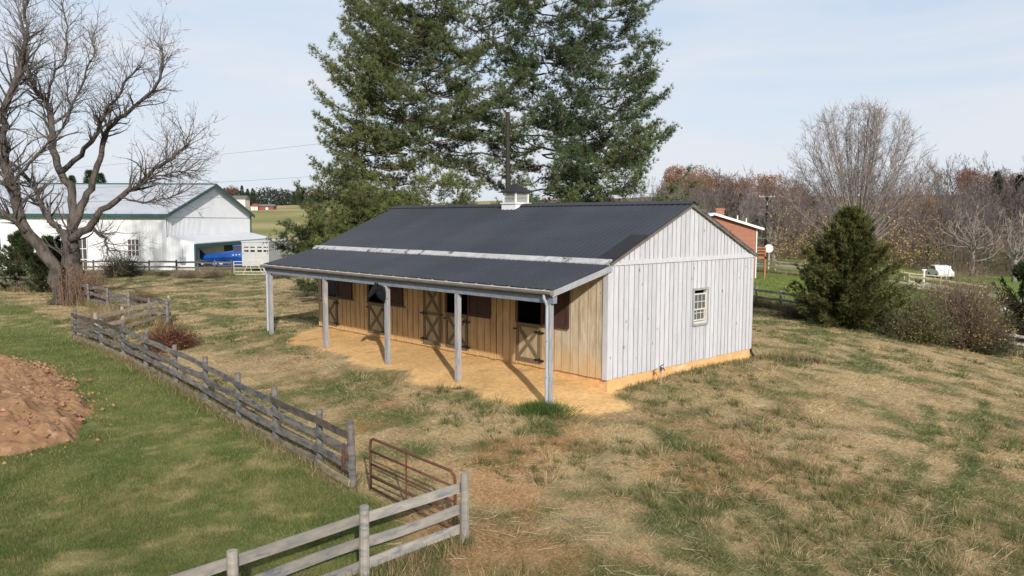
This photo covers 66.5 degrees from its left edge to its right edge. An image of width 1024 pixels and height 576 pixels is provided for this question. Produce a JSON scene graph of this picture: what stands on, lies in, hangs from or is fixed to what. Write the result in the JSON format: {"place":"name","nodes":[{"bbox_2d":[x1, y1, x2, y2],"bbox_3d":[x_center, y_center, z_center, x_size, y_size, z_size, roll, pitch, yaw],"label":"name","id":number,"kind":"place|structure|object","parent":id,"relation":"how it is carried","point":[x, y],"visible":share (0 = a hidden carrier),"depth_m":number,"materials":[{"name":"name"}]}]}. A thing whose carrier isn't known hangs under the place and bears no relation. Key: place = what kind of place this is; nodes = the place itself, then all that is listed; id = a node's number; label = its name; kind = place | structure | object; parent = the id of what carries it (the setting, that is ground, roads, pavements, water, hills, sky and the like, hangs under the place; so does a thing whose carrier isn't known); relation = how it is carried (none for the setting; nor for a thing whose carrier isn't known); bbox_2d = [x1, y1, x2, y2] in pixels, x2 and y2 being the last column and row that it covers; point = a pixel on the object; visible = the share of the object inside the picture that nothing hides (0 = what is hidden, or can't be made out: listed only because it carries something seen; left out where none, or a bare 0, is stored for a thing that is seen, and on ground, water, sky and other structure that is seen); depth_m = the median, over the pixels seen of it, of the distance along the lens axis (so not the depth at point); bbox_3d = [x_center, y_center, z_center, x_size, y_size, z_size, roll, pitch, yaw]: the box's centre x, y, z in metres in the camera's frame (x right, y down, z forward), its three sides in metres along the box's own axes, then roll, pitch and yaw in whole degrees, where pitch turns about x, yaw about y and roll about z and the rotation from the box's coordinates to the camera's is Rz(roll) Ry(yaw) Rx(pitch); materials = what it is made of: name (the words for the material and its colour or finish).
{"place":"outdoors","nodes":[
{"label":"outdoors","id":0,"kind":"place"},
{"bbox_2d":[0,304,414,575],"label":"lawn grass","id":1,"kind":"structure","parent":0,"point":[84,490],"depth_m":14.13,"materials":[{"name":"green plant"}]},
{"bbox_2d":[0,195,1023,575],"bbox_3d":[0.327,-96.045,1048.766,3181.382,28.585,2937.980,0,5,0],"label":"ground","id":2,"kind":"structure","parent":0,"point":[420,365],"depth_m":18.17,"materials":[{"name":"plant"}]},
{"bbox_2d":[0,228,42,289],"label":"evergreen bush","id":3,"kind":"object","parent":2,"relation":"on","point":[18,247],"visible":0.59,"depth_m":51.06,"materials":[{"name":"green plant"}]},
{"bbox_2d":[0,273,45,289],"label":"board fence","id":4,"kind":"object","parent":2,"relation":"on","point":[25,277],"visible":0.43,"depth_m":50.69,"materials":[{"name":"grey wood"}]},
{"bbox_2d":[15,233,83,292],"bbox_3d":[-29.305,-1.531,50.058,3.787,4.054,4.097,3,6,29],"label":"evergreen bush","id":5,"kind":"object","parent":2,"relation":"on","point":[39,267],"visible":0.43,"depth_m":49.33,"materials":[{"name":"green plant"}]},
{"bbox_2d":[0,352,114,464],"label":"dirt mound","id":6,"kind":"object","parent":2,"relation":"on","point":[43,405],"visible":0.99,"depth_m":18.79,"materials":[{"name":"soil"}]},
{"bbox_2d":[41,258,125,306],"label":"dead weeds","id":7,"kind":"object","parent":2,"relation":"on","point":[72,292],"visible":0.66,"depth_m":42.90,"materials":[{"name":"brown plant"}]},
{"bbox_2d":[64,297,141,328],"bbox_3d":[-17.827,1.186,34.099,3.187,1.446,2.859,0,5,0],"label":"shrub","id":8,"kind":"object","parent":2,"relation":"on","point":[112,318],"visible":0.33,"depth_m":33.92,"materials":[{"name":"brown plant"}]},
{"bbox_2d":[0,0,227,304],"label":"bare tree","id":9,"kind":"object","parent":2,"relation":"on","point":[71,234],"visible":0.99,"depth_m":42.64,"materials":[{"name":"grey plant"}]},
{"bbox_2d":[74,284,170,324],"bbox_3d":[-19.601,0.779,38.667,0.347,1.470,14.033,-4,7,-43],"label":"board fence","id":10,"kind":"object","parent":2,"relation":"on","point":[128,296],"visible":0.73,"depth_m":37.36,"materials":[{"name":"grey wood"}]},
{"bbox_2d":[95,244,152,276],"bbox_3d":[-31.416,-2.229,63.027,4.214,3.061,4.709,4,6,36],"label":"shrub","id":11,"kind":"object","parent":2,"relation":"on","point":[121,271],"visible":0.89,"depth_m":62.47,"materials":[{"name":"brown plant"}]},
{"bbox_2d":[93,295,170,341],"bbox_3d":[-15.873,1.312,32.917,0.182,1.490,5.444,1,5,6],"label":"board fence","id":12,"kind":"object","parent":2,"relation":"on","point":[121,311],"visible":0.58,"depth_m":32.45,"materials":[{"name":"grey wood"}]},
{"bbox_2d":[0,183,271,269],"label":"metal barn","id":13,"kind":"structure","parent":2,"relation":"on","point":[187,234],"depth_m":73.77,"materials":[{"name":"white paint"}]},
{"bbox_2d":[79,238,88,269],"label":"window","id":14,"kind":"structure","parent":13,"relation":"in","point":[84,254],"depth_m":71.90,"materials":[{"name":"white glass"}]},
{"bbox_2d":[125,288,160,302],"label":"dead shrub","id":15,"kind":"object","parent":2,"relation":"on","point":[145,295],"visible":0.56,"depth_m":43.21,"materials":[{"name":"brown plant"}]},
{"bbox_2d":[80,260,232,274],"bbox_3d":[-30.192,-1.562,64.193,14.916,1.604,0.948,1,5,8],"label":"board fence","id":16,"kind":"object","parent":2,"relation":"on","point":[175,262],"visible":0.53,"depth_m":63.59,"materials":[{"name":"grey wood"}]},
{"bbox_2d":[136,317,204,352],"bbox_3d":[-12.064,1.642,27.575,2.593,1.427,2.540,0,5,0],"label":"dead shrub","id":17,"kind":"object","parent":2,"relation":"on","point":[180,339],"visible":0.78,"depth_m":27.39,"materials":[{"name":"brown plant"}]},
{"bbox_2d":[166,267,200,278],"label":"weeds","id":18,"kind":"object","parent":2,"relation":"on","point":[183,274],"visible":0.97,"depth_m":60.86,"materials":[{"name":"beige plant"}]},
{"bbox_2d":[194,266,226,278],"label":"weeds","id":19,"kind":"object","parent":2,"relation":"on","point":[206,274],"visible":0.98,"depth_m":61.03,"materials":[{"name":"brown plant"}]},
{"bbox_2d":[71,310,356,488],"bbox_3d":[-10.198,2.330,22.935,0.393,1.719,22.315,-4,7,-41],"label":"board fence","id":20,"kind":"object","parent":2,"relation":"on","point":[317,432],"visible":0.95,"depth_m":18.57,"materials":[{"name":"grey wood"}]},
{"bbox_2d":[199,245,252,268],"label":"blue vehicle","id":21,"kind":"object","parent":2,"relation":"on","point":[235,254],"visible":0.53,"depth_m":74.81,"materials":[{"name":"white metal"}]},
{"bbox_2d":[233,261,268,274],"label":"farm gate","id":22,"kind":"structure","parent":2,"relation":"on","point":[246,267],"depth_m":64.28,"materials":[{"name":"white metal"}]},
{"bbox_2d":[251,203,276,209],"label":"red house","id":23,"kind":"structure","parent":2,"relation":"on","point":[254,206],"depth_m":437.78,"materials":[{"name":"red"}]},
{"bbox_2d":[241,239,295,268],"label":"stock trailer","id":24,"kind":"object","parent":2,"relation":"on","point":[254,250],"visible":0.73,"depth_m":70.51,"materials":[{"name":"metal"}]},
{"bbox_2d":[229,186,404,205],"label":"woods","id":25,"kind":"object","parent":2,"relation":"on","point":[276,198],"visible":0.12,"depth_m":660.77,"materials":[{"name":"green plant"}]},
{"bbox_2d":[261,160,376,294],"bbox_3d":[-10.209,-3.192,42.885,6.139,7.794,7.266,2,5,16],"label":"pine tree","id":26,"kind":"object","parent":2,"relation":"on","point":[302,234],"visible":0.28,"depth_m":41.89,"materials":[{"name":"green plant"}]},
{"bbox_2d":[171,472,468,575],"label":"board fence","id":27,"kind":"object","parent":2,"relation":"on","point":[232,561],"visible":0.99,"depth_m":10.72,"materials":[{"name":"grey wood"}]},
{"bbox_2d":[299,177,411,281],"bbox_3d":[-7.500,-2.539,40.715,6.953,6.779,7.719,-2,5,-23],"label":"pine tree","id":28,"kind":"object","parent":2,"relation":"on","point":[362,193],"visible":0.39,"depth_m":39.53,"materials":[{"name":"green plant"}]},
{"bbox_2d":[305,0,434,227],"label":"pine tree","id":29,"kind":"object","parent":2,"relation":"on","point":[404,163],"visible":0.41,"depth_m":43.49,"materials":[{"name":"green plant"}]},
{"bbox_2d":[308,0,491,216],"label":"pine tree","id":30,"kind":"object","parent":2,"relation":"on","point":[352,123],"visible":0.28,"depth_m":44.77,"materials":[{"name":"green plant"}]},
{"bbox_2d":[369,438,456,526],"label":"pipe gate","id":31,"kind":"structure","parent":2,"relation":"on","point":[405,492],"depth_m":13.29,"materials":[{"name":"metal"}]},
{"bbox_2d":[336,0,517,155],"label":"pine tree","id":32,"kind":"object","parent":2,"relation":"on","point":[389,30],"visible":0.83,"depth_m":42.10,"materials":[{"name":"green plant"}]},
{"bbox_2d":[380,163,502,211],"bbox_3d":[-3.972,-2.781,40.597,7.278,7.374,7.055,-3,6,-36],"label":"pine tree","id":33,"kind":"object","parent":2,"relation":"on","point":[463,197],"visible":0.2,"depth_m":40.25,"materials":[{"name":"green plant"}]},
{"bbox_2d":[401,0,561,189],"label":"pine tree","id":34,"kind":"object","parent":2,"relation":"on","point":[453,161],"visible":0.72,"depth_m":43.86,"materials":[{"name":"green plant"}]},
{"bbox_2d":[505,112,509,193],"bbox_3d":[-0.260,-4.315,42.793,0.348,10.496,0.316,-1,5,-19],"label":"bare snag","id":35,"kind":"object","parent":2,"relation":"on","point":[507,183],"visible":0.4,"depth_m":42.42,"materials":[{"name":"grey wood"}]},
{"bbox_2d":[260,184,758,405],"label":"horse stable","id":36,"kind":"structure","parent":2,"relation":"on","point":[607,297],"depth_m":23.38,"materials":[{"name":"white wood"}]},
{"bbox_2d":[320,296,338,325],"bbox_3d":[-7.048,0.877,30.273,0.080,1.120,1.350,-5,7,-44],"label":"stall door","id":37,"kind":"structure","parent":36,"relation":"in","point":[333,303],"depth_m":30.15,"materials":[{"name":"brown wood"}]},
{"bbox_2d":[365,301,384,334],"bbox_3d":[-4.838,1.082,27.996,0.080,1.120,1.350,-5,7,-44],"label":"stall door","id":38,"kind":"structure","parent":36,"relation":"in","point":[375,311],"depth_m":28.04,"materials":[{"name":"brown wood"}]},
{"bbox_2d":[368,282,387,301],"bbox_3d":[-4.090,0.132,23.573,0.631,0.650,0.277,-5,7,-44],"label":"horse sculpture","id":39,"kind":"object","parent":36,"relation":"attached to","point":[380,291],"visible":1,"depth_m":23.57,"materials":[{"name":"grey"}]},
{"bbox_2d":[420,290,442,345],"bbox_3d":[-2.644,0.842,25.632,0.074,2.020,1.210,-5,7,-44],"label":"tack door","id":40,"kind":"structure","parent":36,"relation":"in","point":[432,314],"depth_m":25.61,"materials":[{"name":"brown wood"}]},
{"bbox_2d":[443,312,470,349],"bbox_3d":[-1.743,1.369,24.800,0.080,1.120,1.340,-5,7,-44],"label":"stall door","id":41,"kind":"structure","parent":36,"relation":"in","point":[449,317],"depth_m":24.93,"materials":[{"name":"brown wood"}]},
{"bbox_2d":[513,322,543,363],"bbox_3d":[0.496,1.576,22.495,0.080,1.120,1.260,-5,7,-44],"label":"stall door","id":42,"kind":"structure","parent":36,"relation":"in","point":[528,335],"depth_m":22.51,"materials":[{"name":"brown wood"}]},
{"bbox_2d":[692,287,708,325],"bbox_3d":[5.623,0.552,23.391,0.860,1.120,0.155,-5,7,-44],"label":"window","id":43,"kind":"structure","parent":36,"relation":"in","point":[700,301],"depth_m":23.43,"materials":[{"name":"white glass"}]},
{"bbox_2d":[0,269,1023,575],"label":"dry grass","id":44,"kind":"structure","parent":2,"relation":"on","point":[970,491],"depth_m":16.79,"materials":[{"name":"beige plant"}]},
{"bbox_2d":[0,267,1023,575],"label":"fence row grass","id":45,"kind":"structure","parent":2,"relation":"on","point":[452,545],"depth_m":21.93,"materials":[{"name":"green plant"}]},
{"bbox_2d":[495,168,580,202],"bbox_3d":[1.211,-2.701,41.127,6.286,7.175,6.635,0,5,0],"label":"pine tree","id":46,"kind":"object","parent":2,"relation":"on","point":[551,187],"visible":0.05,"depth_m":40.27,"materials":[{"name":"green plant"}]},
{"bbox_2d":[478,397,600,418],"bbox_3d":[0.615,2.821,18.906,3.070,0.346,2.158,0,5,0],"label":"grass clump","id":47,"kind":"object","parent":2,"relation":"on","point":[533,408],"visible":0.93,"depth_m":18.76,"materials":[{"name":"green plant"}]},
{"bbox_2d":[459,0,633,202],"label":"pine tree","id":48,"kind":"object","parent":2,"relation":"on","point":[518,59],"visible":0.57,"depth_m":45.07,"materials":[{"name":"green plant"}]},
{"bbox_2d":[532,0,682,202],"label":"pine tree","id":49,"kind":"object","parent":2,"relation":"on","point":[634,87],"visible":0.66,"depth_m":42.86,"materials":[{"name":"green plant"}]},
{"bbox_2d":[572,117,707,208],"bbox_3d":[6.383,-3.935,40.379,7.266,9.922,8.024,0,5,0],"label":"pine tree","id":50,"kind":"object","parent":2,"relation":"on","point":[639,143],"visible":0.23,"depth_m":40.00,"materials":[{"name":"green plant"}]},
{"bbox_2d":[658,164,710,199],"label":"oak tree","id":51,"kind":"object","parent":2,"relation":"on","point":[668,177],"visible":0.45,"depth_m":211.20,"materials":[{"name":"brown plant"}]},
{"bbox_2d":[683,165,718,201],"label":"oak tree","id":52,"kind":"object","parent":2,"relation":"on","point":[710,185],"visible":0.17,"depth_m":226.56,"materials":[{"name":"brown plant"}]},
{"bbox_2d":[701,169,737,205],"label":"oak tree","id":53,"kind":"object","parent":2,"relation":"on","point":[718,179],"visible":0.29,"depth_m":230.88,"materials":[{"name":"brown plant"}]},
{"bbox_2d":[705,168,749,215],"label":"bare tree","id":54,"kind":"object","parent":2,"relation":"on","point":[715,202],"visible":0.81,"depth_m":127.51,"materials":[{"name":"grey plant"}]},
{"bbox_2d":[708,208,765,277],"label":"brick house","id":55,"kind":"structure","parent":2,"relation":"on","point":[745,232],"depth_m":69.83,"materials":[{"name":"brick"}]},
{"bbox_2d":[724,175,759,220],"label":"bare tree","id":56,"kind":"object","parent":2,"relation":"on","point":[738,210],"visible":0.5,"depth_m":137.94,"materials":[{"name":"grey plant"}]},
{"bbox_2d":[736,194,762,222],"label":"bare tree","id":57,"kind":"object","parent":2,"relation":"on","point":[747,206],"visible":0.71,"depth_m":114.28,"materials":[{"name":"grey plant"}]},
{"bbox_2d":[738,183,772,235],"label":"bare tree","id":58,"kind":"object","parent":2,"relation":"on","point":[763,220],"visible":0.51,"depth_m":132.13,"materials":[{"name":"brown plant"}]},
{"bbox_2d":[736,173,787,210],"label":"oak tree","id":59,"kind":"object","parent":2,"relation":"on","point":[773,181],"visible":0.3,"depth_m":202.95,"materials":[{"name":"brown plant"}]},
{"bbox_2d":[760,189,791,258],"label":"bare tree","id":60,"kind":"object","parent":2,"relation":"on","point":[774,213],"visible":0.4,"depth_m":123.08,"materials":[{"name":"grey plant"}]},
{"bbox_2d":[753,169,804,248],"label":"bare tree","id":61,"kind":"object","parent":2,"relation":"on","point":[774,208],"visible":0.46,"depth_m":126.57,"materials":[{"name":"brown plant"}]},
{"bbox_2d":[756,200,807,264],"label":"sycamore tree","id":62,"kind":"object","parent":2,"relation":"on","point":[772,240],"visible":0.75,"depth_m":91.92,"materials":[{"name":"brown plant"}]},
{"bbox_2d":[757,184,809,258],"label":"bare tree","id":63,"kind":"object","parent":2,"relation":"on","point":[778,203],"visible":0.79,"depth_m":115.85,"materials":[{"name":"brown plant"}]},
{"bbox_2d":[773,300,811,319],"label":"bush","id":64,"kind":"object","parent":2,"relation":"on","point":[791,312],"visible":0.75,"depth_m":38.46,"materials":[{"name":"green plant"}]},
{"bbox_2d":[775,187,814,257],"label":"bare tree","id":65,"kind":"object","parent":2,"relation":"on","point":[788,222],"visible":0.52,"depth_m":123.52,"materials":[{"name":"brown plant"}]},
{"bbox_2d":[780,204,921,331],"bbox_3d":[15.501,-0.937,36.037,4.979,5.974,5.759,-4,7,-42],"label":"cedar tree","id":66,"kind":"object","parent":2,"relation":"on","point":[843,288],"visible":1,"depth_m":35.34,"materials":[{"name":"green plant"}]},
{"bbox_2d":[767,95,948,282],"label":"bare tree","id":67,"kind":"object","parent":2,"relation":"on","point":[868,177],"visible":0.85,"depth_m":82.17,"materials":[{"name":"grey plant"}]},
{"bbox_2d":[756,260,986,298],"bbox_3d":[29.125,-1.007,72.231,4.214,2.880,26.385,-3,6,-32],"label":"board fence","id":68,"kind":"object","parent":2,"relation":"on","point":[908,275],"visible":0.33,"depth_m":64.60,"materials":[{"name":"grey wood"}]},
{"bbox_2d":[869,309,905,335],"bbox_3d":[17.387,1.559,35.926,2.083,1.445,2.231,2,5,25],"label":"bush","id":69,"kind":"object","parent":2,"relation":"on","point":[875,328],"visible":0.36,"depth_m":35.70,"materials":[{"name":"green plant"}]},
{"bbox_2d":[753,285,1023,352],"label":"board fence","id":70,"kind":"object","parent":2,"relation":"on","point":[757,290],"visible":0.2,"depth_m":43.69,"materials":[{"name":"grey wood"}]},
{"bbox_2d":[757,230,1023,275],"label":"undergrowth","id":71,"kind":"object","parent":2,"relation":"on","point":[994,262],"visible":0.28,"depth_m":123.37,"materials":[{"name":"brown plant"}]},
{"bbox_2d":[876,193,922,258],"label":"bare tree","id":72,"kind":"object","parent":2,"relation":"on","point":[900,240],"visible":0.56,"depth_m":127.82,"materials":[{"name":"brown plant"}]},
{"bbox_2d":[893,213,924,268],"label":"bare tree","id":73,"kind":"object","parent":2,"relation":"on","point":[901,242],"visible":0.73,"depth_m":118.49,"materials":[{"name":"brown plant"}]},
{"bbox_2d":[869,280,966,344],"bbox_3d":[18.204,1.083,35.087,4.348,3.009,4.222,0,5,0],"label":"bush","id":74,"kind":"object","parent":2,"relation":"on","point":[916,328],"visible":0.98,"depth_m":34.63,"materials":[{"name":"green plant"}]},
{"bbox_2d":[898,190,948,257],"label":"bare tree","id":75,"kind":"object","parent":2,"relation":"on","point":[936,201],"visible":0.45,"depth_m":146.23,"materials":[{"name":"brown plant"}]},
{"bbox_2d":[909,186,943,238],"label":"oak tree","id":76,"kind":"object","parent":2,"relation":"on","point":[932,201],"visible":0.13,"depth_m":176.60,"materials":[{"name":"brown plant"}]},
{"bbox_2d":[905,196,949,262],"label":"bare tree","id":77,"kind":"object","parent":2,"relation":"on","point":[927,229],"visible":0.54,"depth_m":134.93,"materials":[{"name":"brown plant"}]},
{"bbox_2d":[911,200,947,270],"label":"bare tree","id":78,"kind":"object","parent":2,"relation":"on","point":[927,241],"visible":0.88,"depth_m":116.75,"materials":[{"name":"brown plant"}]},
{"bbox_2d":[907,273,959,318],"bbox_3d":[21.426,0.914,39.768,4.018,3.326,4.291,5,7,43],"label":"bush","id":79,"kind":"object","parent":2,"relation":"on","point":[928,292],"visible":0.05,"depth_m":39.73,"materials":[{"name":"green plant"}]},
{"bbox_2d":[908,173,964,258],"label":"bare tree","id":80,"kind":"object","parent":2,"relation":"on","point":[925,204],"visible":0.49,"depth_m":149.34,"materials":[{"name":"brown plant"}]},
{"bbox_2d":[927,265,954,278],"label":"parked car","id":81,"kind":"object","parent":2,"relation":"on","point":[936,268],"visible":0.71,"depth_m":91.08,"materials":[{"name":"white metal"}]},
{"bbox_2d":[926,169,983,250],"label":"bare tree","id":82,"kind":"object","parent":2,"relation":"on","point":[959,197],"visible":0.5,"depth_m":162.32,"materials":[{"name":"brown plant"}]},
{"bbox_2d":[932,186,983,270],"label":"bare tree","id":83,"kind":"object","parent":2,"relation":"on","point":[948,236],"visible":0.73,"depth_m":114.95,"materials":[{"name":"brown plant"}]},
{"bbox_2d":[946,187,981,261],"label":"bare tree","id":84,"kind":"object","parent":2,"relation":"on","point":[955,202],"visible":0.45,"depth_m":140.02,"materials":[{"name":"brown plant"}]},
{"bbox_2d":[908,247,1023,352],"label":"bush","id":85,"kind":"object","parent":2,"relation":"on","point":[972,313],"visible":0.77,"depth_m":35.52,"materials":[{"name":"brown plant"}]},
{"bbox_2d":[938,175,994,265],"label":"bare tree","id":86,"kind":"object","parent":2,"relation":"on","point":[966,204],"visible":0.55,"depth_m":131.76,"materials":[{"name":"brown plant"}]},
{"bbox_2d":[925,196,1012,275],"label":"sycamore tree","id":87,"kind":"object","parent":2,"relation":"on","point":[974,244],"visible":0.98,"depth_m":107.62,"materials":[{"name":"grey plant"}]},
{"bbox_2d":[952,167,1001,210],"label":"oak tree","id":88,"kind":"object","parent":2,"relation":"on","point":[961,171],"visible":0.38,"depth_m":227.01,"materials":[{"name":"brown plant"}]},
{"bbox_2d":[948,178,1007,263],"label":"bare tree","id":89,"kind":"object","parent":2,"relation":"on","point":[969,217],"visible":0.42,"depth_m":136.00,"materials":[{"name":"brown plant"}]},
{"bbox_2d":[950,160,1011,255],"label":"bare tree","id":90,"kind":"object","parent":2,"relation":"on","point":[991,205],"visible":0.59,"depth_m":143.83,"materials":[{"name":"brown plant"}]},
{"bbox_2d":[956,192,1012,258],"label":"bare tree","id":91,"kind":"object","parent":2,"relation":"on","point":[986,216],"visible":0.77,"depth_m":116.11,"materials":[{"name":"brown plant"}]},
{"bbox_2d":[970,190,1002,257],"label":"bare tree","id":92,"kind":"object","parent":2,"relation":"on","point":[986,212],"visible":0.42,"depth_m":145.07,"materials":[{"name":"brown plant"}]},
{"bbox_2d":[960,155,1014,237],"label":"bare tree","id":93,"kind":"object","parent":2,"relation":"on","point":[981,195],"visible":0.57,"depth_m":183.51,"materials":[{"name":"brown plant"}]},
{"bbox_2d":[979,170,1005,221],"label":"evergreen tree","id":94,"kind":"object","parent":2,"relation":"on","point":[995,174],"visible":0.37,"depth_m":197.93,"materials":[{"name":"green plant"}]},
{"bbox_2d":[971,316,1023,356],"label":"bush","id":95,"kind":"object","parent":2,"relation":"on","point":[1003,349],"visible":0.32,"depth_m":35.62,"materials":[{"name":"green plant"}]},
{"bbox_2d":[973,174,1023,270],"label":"bare tree","id":96,"kind":"object","parent":2,"relation":"on","point":[1006,218],"visible":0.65,"depth_m":128.86,"materials":[{"name":"brown plant"}]},
{"bbox_2d":[976,173,1023,248],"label":"bare tree","id":97,"kind":"object","parent":2,"relation":"on","point":[979,192],"visible":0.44,"depth_m":162.39,"materials":[{"name":"brown plant"}]},
{"bbox_2d":[982,261,1023,346],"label":"cedar tree","id":98,"kind":"object","parent":2,"relation":"on","point":[1018,272],"visible":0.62,"depth_m":41.74,"materials":[{"name":"green plant"}]},
{"bbox_2d":[982,168,1023,201],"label":"oak tree","id":99,"kind":"object","parent":2,"relation":"on","point":[1005,180],"visible":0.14,"depth_m":210.15,"materials":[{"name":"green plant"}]},
{"bbox_2d":[996,189,1023,261],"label":"bare tree","id":100,"kind":"object","parent":2,"relation":"on","point":[1011,207],"visible":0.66,"depth_m":119.82,"materials":[{"name":"brown plant"}]},
{"bbox_2d":[997,209,1023,282],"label":"sycamore tree","id":101,"kind":"object","parent":2,"relation":"on","point":[1016,253],"visible":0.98,"depth_m":99.81,"materials":[{"name":"grey plant"}]},
{"bbox_2d":[1001,174,1023,233],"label":"evergreen tree","id":102,"kind":"object","parent":2,"relation":"on","point":[1017,177],"visible":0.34,"depth_m":188.34,"materials":[{"name":"green plant"}]},
{"bbox_2d":[0,0,1023,203],"label":"sky","id":103,"kind":"structure","parent":0,"point":[745,75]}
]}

